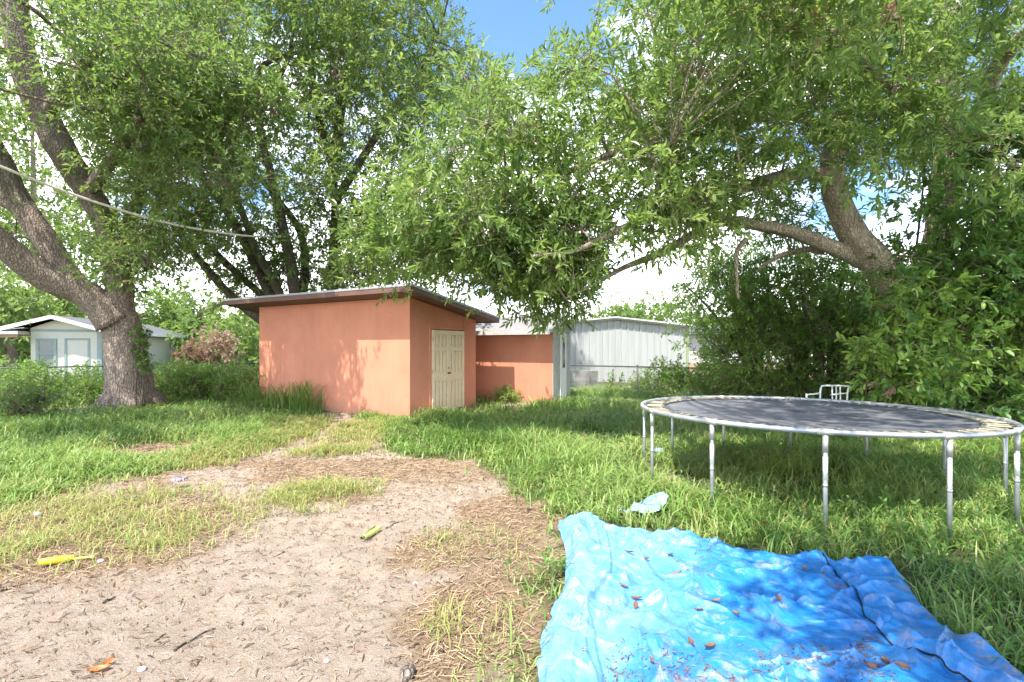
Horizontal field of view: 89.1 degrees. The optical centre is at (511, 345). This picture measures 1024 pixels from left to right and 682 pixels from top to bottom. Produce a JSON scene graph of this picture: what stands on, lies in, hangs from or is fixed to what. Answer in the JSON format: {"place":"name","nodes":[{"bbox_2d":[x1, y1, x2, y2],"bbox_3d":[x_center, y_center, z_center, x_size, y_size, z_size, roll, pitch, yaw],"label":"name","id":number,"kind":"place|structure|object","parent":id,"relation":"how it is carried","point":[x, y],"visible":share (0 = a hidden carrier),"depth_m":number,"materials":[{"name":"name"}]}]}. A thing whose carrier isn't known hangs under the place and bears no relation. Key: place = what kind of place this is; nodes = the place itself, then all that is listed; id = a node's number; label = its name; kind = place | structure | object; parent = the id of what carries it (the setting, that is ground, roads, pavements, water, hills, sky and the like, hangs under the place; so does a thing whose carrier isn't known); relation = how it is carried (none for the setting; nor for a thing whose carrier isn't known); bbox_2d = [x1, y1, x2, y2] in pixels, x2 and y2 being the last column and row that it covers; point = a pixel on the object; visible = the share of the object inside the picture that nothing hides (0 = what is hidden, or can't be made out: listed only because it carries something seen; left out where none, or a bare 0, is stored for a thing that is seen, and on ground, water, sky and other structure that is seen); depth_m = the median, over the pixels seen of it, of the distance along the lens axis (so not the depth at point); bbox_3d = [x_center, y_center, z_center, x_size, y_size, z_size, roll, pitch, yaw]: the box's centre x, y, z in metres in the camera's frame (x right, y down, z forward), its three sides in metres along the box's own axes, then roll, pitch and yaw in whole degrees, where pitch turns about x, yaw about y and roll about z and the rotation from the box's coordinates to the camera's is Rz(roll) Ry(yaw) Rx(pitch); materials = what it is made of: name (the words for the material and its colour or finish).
{"place":"outdoors","nodes":[
{"label":"outdoors","id":0,"kind":"place"},
{"bbox_2d":[0,358,1023,681],"bbox_3d":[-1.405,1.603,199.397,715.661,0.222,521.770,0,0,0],"label":"ground","id":1,"kind":"structure","parent":0,"point":[266,582],"depth_m":3.63,"materials":[{"name":"soil"}]},
{"bbox_2d":[0,582,27,591],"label":"stick","id":2,"kind":"object","parent":1,"relation":"on","point":[12,586],"visible":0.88,"depth_m":3.58,"materials":[{"name":"brown wood"}]},
{"bbox_2d":[0,264,72,370],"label":"background tree","id":3,"kind":"object","parent":1,"relation":"on","point":[17,295],"visible":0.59,"depth_m":33.48,"materials":[{"name":"green plant"}]},
{"bbox_2d":[0,369,77,417],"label":"shrub","id":4,"kind":"object","parent":1,"relation":"on","point":[29,398],"visible":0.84,"depth_m":11.29,"materials":[{"name":"green plant"}]},
{"bbox_2d":[38,555,93,564],"bbox_3d":[-3.424,1.638,3.999,0.336,0.054,0.053,0,0,-26],"label":"toy bat","id":5,"kind":"object","parent":1,"relation":"on","point":[55,560],"visible":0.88,"depth_m":3.96,"materials":[{"name":"yellow plastic"}]},
{"bbox_2d":[0,87,139,319],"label":"background tree","id":6,"kind":"object","parent":1,"relation":"on","point":[33,187],"visible":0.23,"depth_m":39.43,"materials":[{"name":"green plant"}]},
{"bbox_2d":[0,315,187,378],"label":"house","id":7,"kind":"structure","parent":1,"relation":"on","point":[66,341],"depth_m":24.62,"materials":[{"name":"beige"}]},
{"bbox_2d":[36,338,56,365],"bbox_3d":[-21.797,0.350,24.335,0.800,1.360,0.038,0,0,-17],"label":"window","id":8,"kind":"structure","parent":7,"relation":"in","point":[46,348],"depth_m":24.34,"materials":[{"name":"white glass"}]},
{"bbox_2d":[87,656,113,670],"bbox_3d":[-2.124,1.647,2.683,0.100,0.019,0.097,3,5,-29],"label":"dry leaf","id":9,"kind":"object","parent":1,"relation":"on","point":[104,665],"visible":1,"depth_m":2.68,"materials":[{"name":"orange plant"}]},
{"bbox_2d":[0,362,258,392],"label":"chain link fence","id":10,"kind":"object","parent":1,"relation":"on","point":[58,367],"visible":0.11,"depth_m":15.89,"materials":[{"name":"metal"}]},
{"bbox_2d":[136,666,146,671],"bbox_3d":[-1.904,1.663,2.673,0.049,0.029,0.040,0,0,0],"label":"stone","id":11,"kind":"object","parent":1,"relation":"on","point":[141,668],"visible":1,"depth_m":2.66,"materials":[{"name":"white stone"}]},
{"bbox_2d":[0,0,330,409],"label":"oak tree","id":12,"kind":"object","parent":1,"relation":"on","point":[184,105],"visible":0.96,"depth_m":11.18,"materials":[{"name":"green plant"}]},
{"bbox_2d":[0,165,285,237],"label":"rope","id":13,"kind":"object","parent":12,"relation":"hanging from","point":[79,196],"visible":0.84,"depth_m":10.58,"materials":[{"name":"white fabric"}]},
{"bbox_2d":[128,324,159,408],"bbox_3d":[-9.240,0.577,13.016,0.830,2.253,0.603,0,0,35],"label":"creeper","id":14,"kind":"object","parent":12,"relation":"attached to","point":[142,356],"visible":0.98,"depth_m":12.96,"materials":[{"name":"green plant"}]},
{"bbox_2d":[103,264,243,355],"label":"background tree","id":15,"kind":"object","parent":1,"relation":"on","point":[164,318],"visible":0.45,"depth_m":40.43,"materials":[{"name":"green plant"}]},
{"bbox_2d":[171,330,209,366],"bbox_3d":[-16.645,0.433,27.052,2.087,2.552,2.275,0,0,0],"label":"withered shrub","id":16,"kind":"object","parent":1,"relation":"on","point":[189,353],"visible":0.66,"depth_m":26.81,"materials":[{"name":"brown plant"}]},
{"bbox_2d":[173,628,215,651],"bbox_3d":[-1.807,1.664,2.953,0.033,0.033,0.277,0,0,15],"label":"stick","id":17,"kind":"object","parent":1,"relation":"on","point":[179,646],"visible":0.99,"depth_m":2.94,"materials":[{"name":"brown wood"}]},
{"bbox_2d":[165,290,258,368],"bbox_3d":[-18.811,-0.281,36.150,9.057,8.001,10.210,0,0,-32],"label":"background tree","id":18,"kind":"object","parent":1,"relation":"on","point":[249,334],"visible":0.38,"depth_m":34.80,"materials":[{"name":"green plant"}]},
{"bbox_2d":[185,321,245,374],"bbox_3d":[-15.991,0.434,28.006,2.718,3.550,2.646,0,0,0],"label":"withered shrub","id":19,"kind":"object","parent":1,"relation":"on","point":[222,341],"visible":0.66,"depth_m":27.79,"materials":[{"name":"brown plant"}]},
{"bbox_2d":[69,0,422,326],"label":"laurel tree","id":20,"kind":"object","parent":1,"relation":"on","point":[265,274],"visible":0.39,"depth_m":16.20,"materials":[{"name":"green plant"}]},
{"bbox_2d":[233,386,271,402],"bbox_3d":[-6.897,1.336,13.929,1.477,0.666,1.077,0,0,29],"label":"weed clump","id":21,"kind":"object","parent":1,"relation":"on","point":[250,394],"visible":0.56,"depth_m":13.89,"materials":[{"name":"green plant"}]},
{"bbox_2d":[0,414,550,681],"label":"dry grass","id":22,"kind":"structure","parent":1,"relation":"on","point":[204,459],"depth_m":5.30,"materials":[{"name":"plant"}]},
{"bbox_2d":[170,477,187,482],"bbox_3d":[-3.914,1.576,6.117,0.132,0.051,0.142,0,0,0],"label":"wrapper","id":23,"kind":"object","parent":22,"relation":"on","point":[178,479],"visible":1,"depth_m":6.08,"materials":[{"name":"white plastic"}]},
{"bbox_2d":[255,382,305,410],"bbox_3d":[-5.814,1.286,13.276,1.764,0.788,1.365,0,0,-38],"label":"weed clump","id":24,"kind":"object","parent":1,"relation":"on","point":[284,397],"visible":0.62,"depth_m":13.22,"materials":[{"name":"green plant"}]},
{"bbox_2d":[280,377,328,412],"bbox_3d":[-5.088,1.219,12.783,1.590,0.913,1.980,0,0,0],"label":"weed clump","id":25,"kind":"object","parent":1,"relation":"on","point":[301,402],"visible":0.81,"depth_m":12.75,"materials":[{"name":"green plant"}]},
{"bbox_2d":[0,420,705,681],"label":"leaf litter","id":26,"kind":"object","parent":1,"relation":"on","point":[325,498],"visible":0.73,"depth_m":4.09,"materials":[{"name":"brown plant"}]},
{"bbox_2d":[223,283,498,417],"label":"storage shed","id":27,"kind":"structure","parent":1,"relation":"on","point":[356,348],"depth_m":12.54,"materials":[{"name":"orange paint"}]},
{"bbox_2d":[431,330,450,411],"bbox_3d":[-1.665,0.638,12.309,0.144,2.000,0.612,0,0,32],"label":"door","id":28,"kind":"structure","parent":27,"relation":"in","point":[440,339],"depth_m":12.30,"materials":[{"name":"beige paint"}]},
{"bbox_2d":[450,331,464,412],"bbox_3d":[-1.384,0.638,12.865,0.068,2.000,0.612,0,0,32],"label":"door","id":29,"kind":"structure","parent":27,"relation":"in","point":[457,339],"depth_m":12.86,"materials":[{"name":"beige paint"}]},
{"bbox_2d":[360,526,380,538],"bbox_3d":[-1.249,1.650,4.601,0.064,0.069,0.280,0,0,20],"label":"toy blaster","id":30,"kind":"object","parent":1,"relation":"on","point":[372,531],"visible":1,"depth_m":4.58,"materials":[{"name":"plastic"}]},
{"bbox_2d":[0,285,812,362],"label":"woods","id":31,"kind":"object","parent":1,"relation":"on","point":[27,345],"depth_m":51.81,"materials":[{"name":"green plant"}]},
{"bbox_2d":[399,662,415,681],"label":"bark chunk","id":32,"kind":"object","parent":1,"relation":"on","point":[406,672],"visible":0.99,"depth_m":2.59,"materials":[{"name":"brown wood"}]},
{"bbox_2d":[291,0,536,296],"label":"laurel tree","id":33,"kind":"object","parent":1,"relation":"on","point":[411,82],"visible":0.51,"depth_m":15.53,"materials":[{"name":"green plant"}]},
{"bbox_2d":[0,353,859,403],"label":"undergrowth","id":34,"kind":"object","parent":1,"relation":"on","point":[211,381],"visible":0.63,"depth_m":14.34,"materials":[{"name":"green plant"}]},
{"bbox_2d":[459,557,495,559],"bbox_3d":[-0.268,1.672,4.078,0.297,0.025,0.035,0,0,8],"label":"stick","id":35,"kind":"object","parent":1,"relation":"on","point":[475,558],"visible":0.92,"depth_m":4.08,"materials":[{"name":"brown wood"}]},
{"bbox_2d":[490,383,522,404],"bbox_3d":[-0.154,1.484,13.880,0.906,0.997,1.198,0,0,29],"label":"fern","id":36,"kind":"object","parent":1,"relation":"on","point":[507,394],"visible":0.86,"depth_m":13.85,"materials":[{"name":"green plant"}]},
{"bbox_2d":[0,383,1023,681],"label":"grass","id":37,"kind":"structure","parent":1,"relation":"on","point":[734,497],"depth_m":6.49,"materials":[{"name":"plant"}]},
{"bbox_2d":[0,390,1023,648],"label":"weeds","id":38,"kind":"object","parent":1,"relation":"on","point":[814,518],"visible":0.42,"depth_m":5.50,"materials":[{"name":"green plant"}]},
{"bbox_2d":[476,315,575,403],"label":"storage shed","id":39,"kind":"structure","parent":1,"relation":"on","point":[515,355],"depth_m":14.05,"materials":[{"name":"orange paint"}]},
{"bbox_2d":[560,334,565,399],"bbox_3d":[1.378,0.610,13.970,0.040,1.840,0.340,0,0,32],"label":"door","id":40,"kind":"structure","parent":39,"relation":"in","point":[562,345],"depth_m":13.90,"materials":[{"name":"white paint"}]},
{"bbox_2d":[570,371,597,387],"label":"block wall","id":41,"kind":"structure","parent":1,"relation":"on","point":[591,378],"depth_m":18.47,"materials":[{"name":"concrete"}]},
{"bbox_2d":[570,316,691,382],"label":"metal building","id":42,"kind":"structure","parent":1,"relation":"on","point":[618,341],"depth_m":22.80,"materials":[{"name":"white paint"}]},
{"bbox_2d":[567,289,716,325],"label":"background tree","id":43,"kind":"object","parent":1,"relation":"on","point":[655,309],"visible":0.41,"depth_m":43.67,"materials":[{"name":"green plant"}]},
{"bbox_2d":[619,492,668,512],"bbox_3d":[1.322,1.545,5.050,0.655,0.122,0.238,0,0,-44],"label":"plastic scrap","id":44,"kind":"object","parent":1,"relation":"on","point":[661,498],"visible":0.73,"depth_m":5.13,"materials":[{"name":"white plastic"}]},
{"bbox_2d":[321,0,1023,405],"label":"oak tree","id":45,"kind":"object","parent":1,"relation":"on","point":[525,248],"visible":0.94,"depth_m":7.93,"materials":[{"name":"green plant"}]},
{"bbox_2d":[824,65,1023,439],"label":"climbing vine","id":46,"kind":"object","parent":45,"relation":"attached to","point":[957,360],"visible":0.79,"depth_m":9.19,"materials":[{"name":"green plant"}]},
{"bbox_2d":[570,365,817,396],"bbox_3d":[0.900,1.208,17.250,15.980,1.285,0.066,0,0,33],"label":"chain link fence","id":47,"kind":"object","parent":1,"relation":"on","point":[618,375],"visible":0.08,"depth_m":15.65,"materials":[{"name":"metal"}]},
{"bbox_2d":[657,230,814,395],"bbox_3d":[6.074,-0.746,14.485,4.102,5.046,4.828,0,0,22],"label":"thicket tree","id":48,"kind":"object","parent":1,"relation":"on","point":[719,348],"visible":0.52,"depth_m":14.02,"materials":[{"name":"green plant"}]},
{"bbox_2d":[684,229,858,396],"bbox_3d":[7.041,-0.772,13.744,4.737,5.123,4.982,0,0,19],"label":"thicket tree","id":49,"kind":"object","parent":1,"relation":"on","point":[788,360],"visible":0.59,"depth_m":12.83,"materials":[{"name":"green plant"}]},
{"bbox_2d":[537,512,1023,681],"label":"tarp","id":50,"kind":"object","parent":1,"relation":"on","point":[597,616],"visible":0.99,"depth_m":3.00,"materials":[{"name":"plastic"}]},
{"bbox_2d":[633,600,638,608],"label":"dry leaf","id":51,"kind":"object","parent":50,"relation":"on","point":[635,604],"visible":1,"depth_m":3.19,"materials":[{"name":"brown plant"}]},
{"bbox_2d":[704,642,714,646],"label":"dry leaf","id":52,"kind":"object","parent":50,"relation":"on","point":[711,644],"visible":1,"depth_m":2.75,"materials":[{"name":"brown plant"}]},
{"bbox_2d":[603,542,900,681],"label":"debris","id":53,"kind":"object","parent":50,"relation":"on","point":[795,657],"visible":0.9,"depth_m":2.58,"materials":[{"name":"brown plant"}]},
{"bbox_2d":[865,662,877,667],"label":"dry leaf","id":54,"kind":"object","parent":50,"relation":"on","point":[871,665],"visible":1,"depth_m":2.54,"materials":[{"name":"brown plant"}]},
{"bbox_2d":[880,655,890,663],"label":"dry leaf","id":55,"kind":"object","parent":50,"relation":"on","point":[887,661],"visible":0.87,"depth_m":2.60,"materials":[{"name":"brown plant"}]},
{"bbox_2d":[823,554,971,681],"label":"cord","id":56,"kind":"object","parent":50,"relation":"on","point":[943,662],"visible":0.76,"depth_m":2.81,"materials":[{"name":"blue plastic"}]},
{"bbox_2d":[893,660,910,668],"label":"dry leaf","id":57,"kind":"object","parent":50,"relation":"on","point":[902,664],"visible":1,"depth_m":2.51,"materials":[{"name":"brown plant"}]},
{"bbox_2d":[724,267,866,322],"bbox_3d":[25.346,-2.798,39.755,19.985,9.105,9.744,0,0,0],"label":"background tree","id":58,"kind":"object","parent":1,"relation":"on","point":[814,297],"visible":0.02,"depth_m":39.55,"materials":[{"name":"green plant"}]},
{"bbox_2d":[755,234,883,399],"bbox_3d":[8.448,-0.521,12.909,4.821,5.164,4.401,0,0,0],"label":"thicket tree","id":59,"kind":"object","parent":1,"relation":"on","point":[820,297],"visible":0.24,"depth_m":12.62,"materials":[{"name":"green plant"}]},
{"bbox_2d":[780,256,880,400],"bbox_3d":[8.124,0.046,11.935,3.639,4.030,4.055,0,0,0],"label":"thicket tree","id":60,"kind":"object","parent":1,"relation":"on","point":[850,319],"visible":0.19,"depth_m":11.38,"materials":[{"name":"green plant"}]},
{"bbox_2d":[805,385,856,436],"bbox_3d":[5.796,1.188,9.426,0.851,0.927,0.487,0,0,7],"label":"chair","id":61,"kind":"object","parent":1,"relation":"on","point":[836,386],"visible":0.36,"depth_m":9.59,"materials":[{"name":"white metal"}]},
{"bbox_2d":[640,395,1023,545],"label":"trampoline","id":62,"kind":"object","parent":1,"relation":"on","point":[824,418],"visible":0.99,"depth_m":5.47,"materials":[{"name":"metal"}]},
{"bbox_2d":[689,326,996,376],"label":"house","id":63,"kind":"structure","parent":1,"relation":"on","point":[693,340],"depth_m":25.93,"materials":[{"name":"paint"}]},
{"bbox_2d":[0,0,1023,322],"label":"sky","id":64,"kind":"structure","parent":0,"point":[516,26],"materials":[{"name":"white"}]}
]}

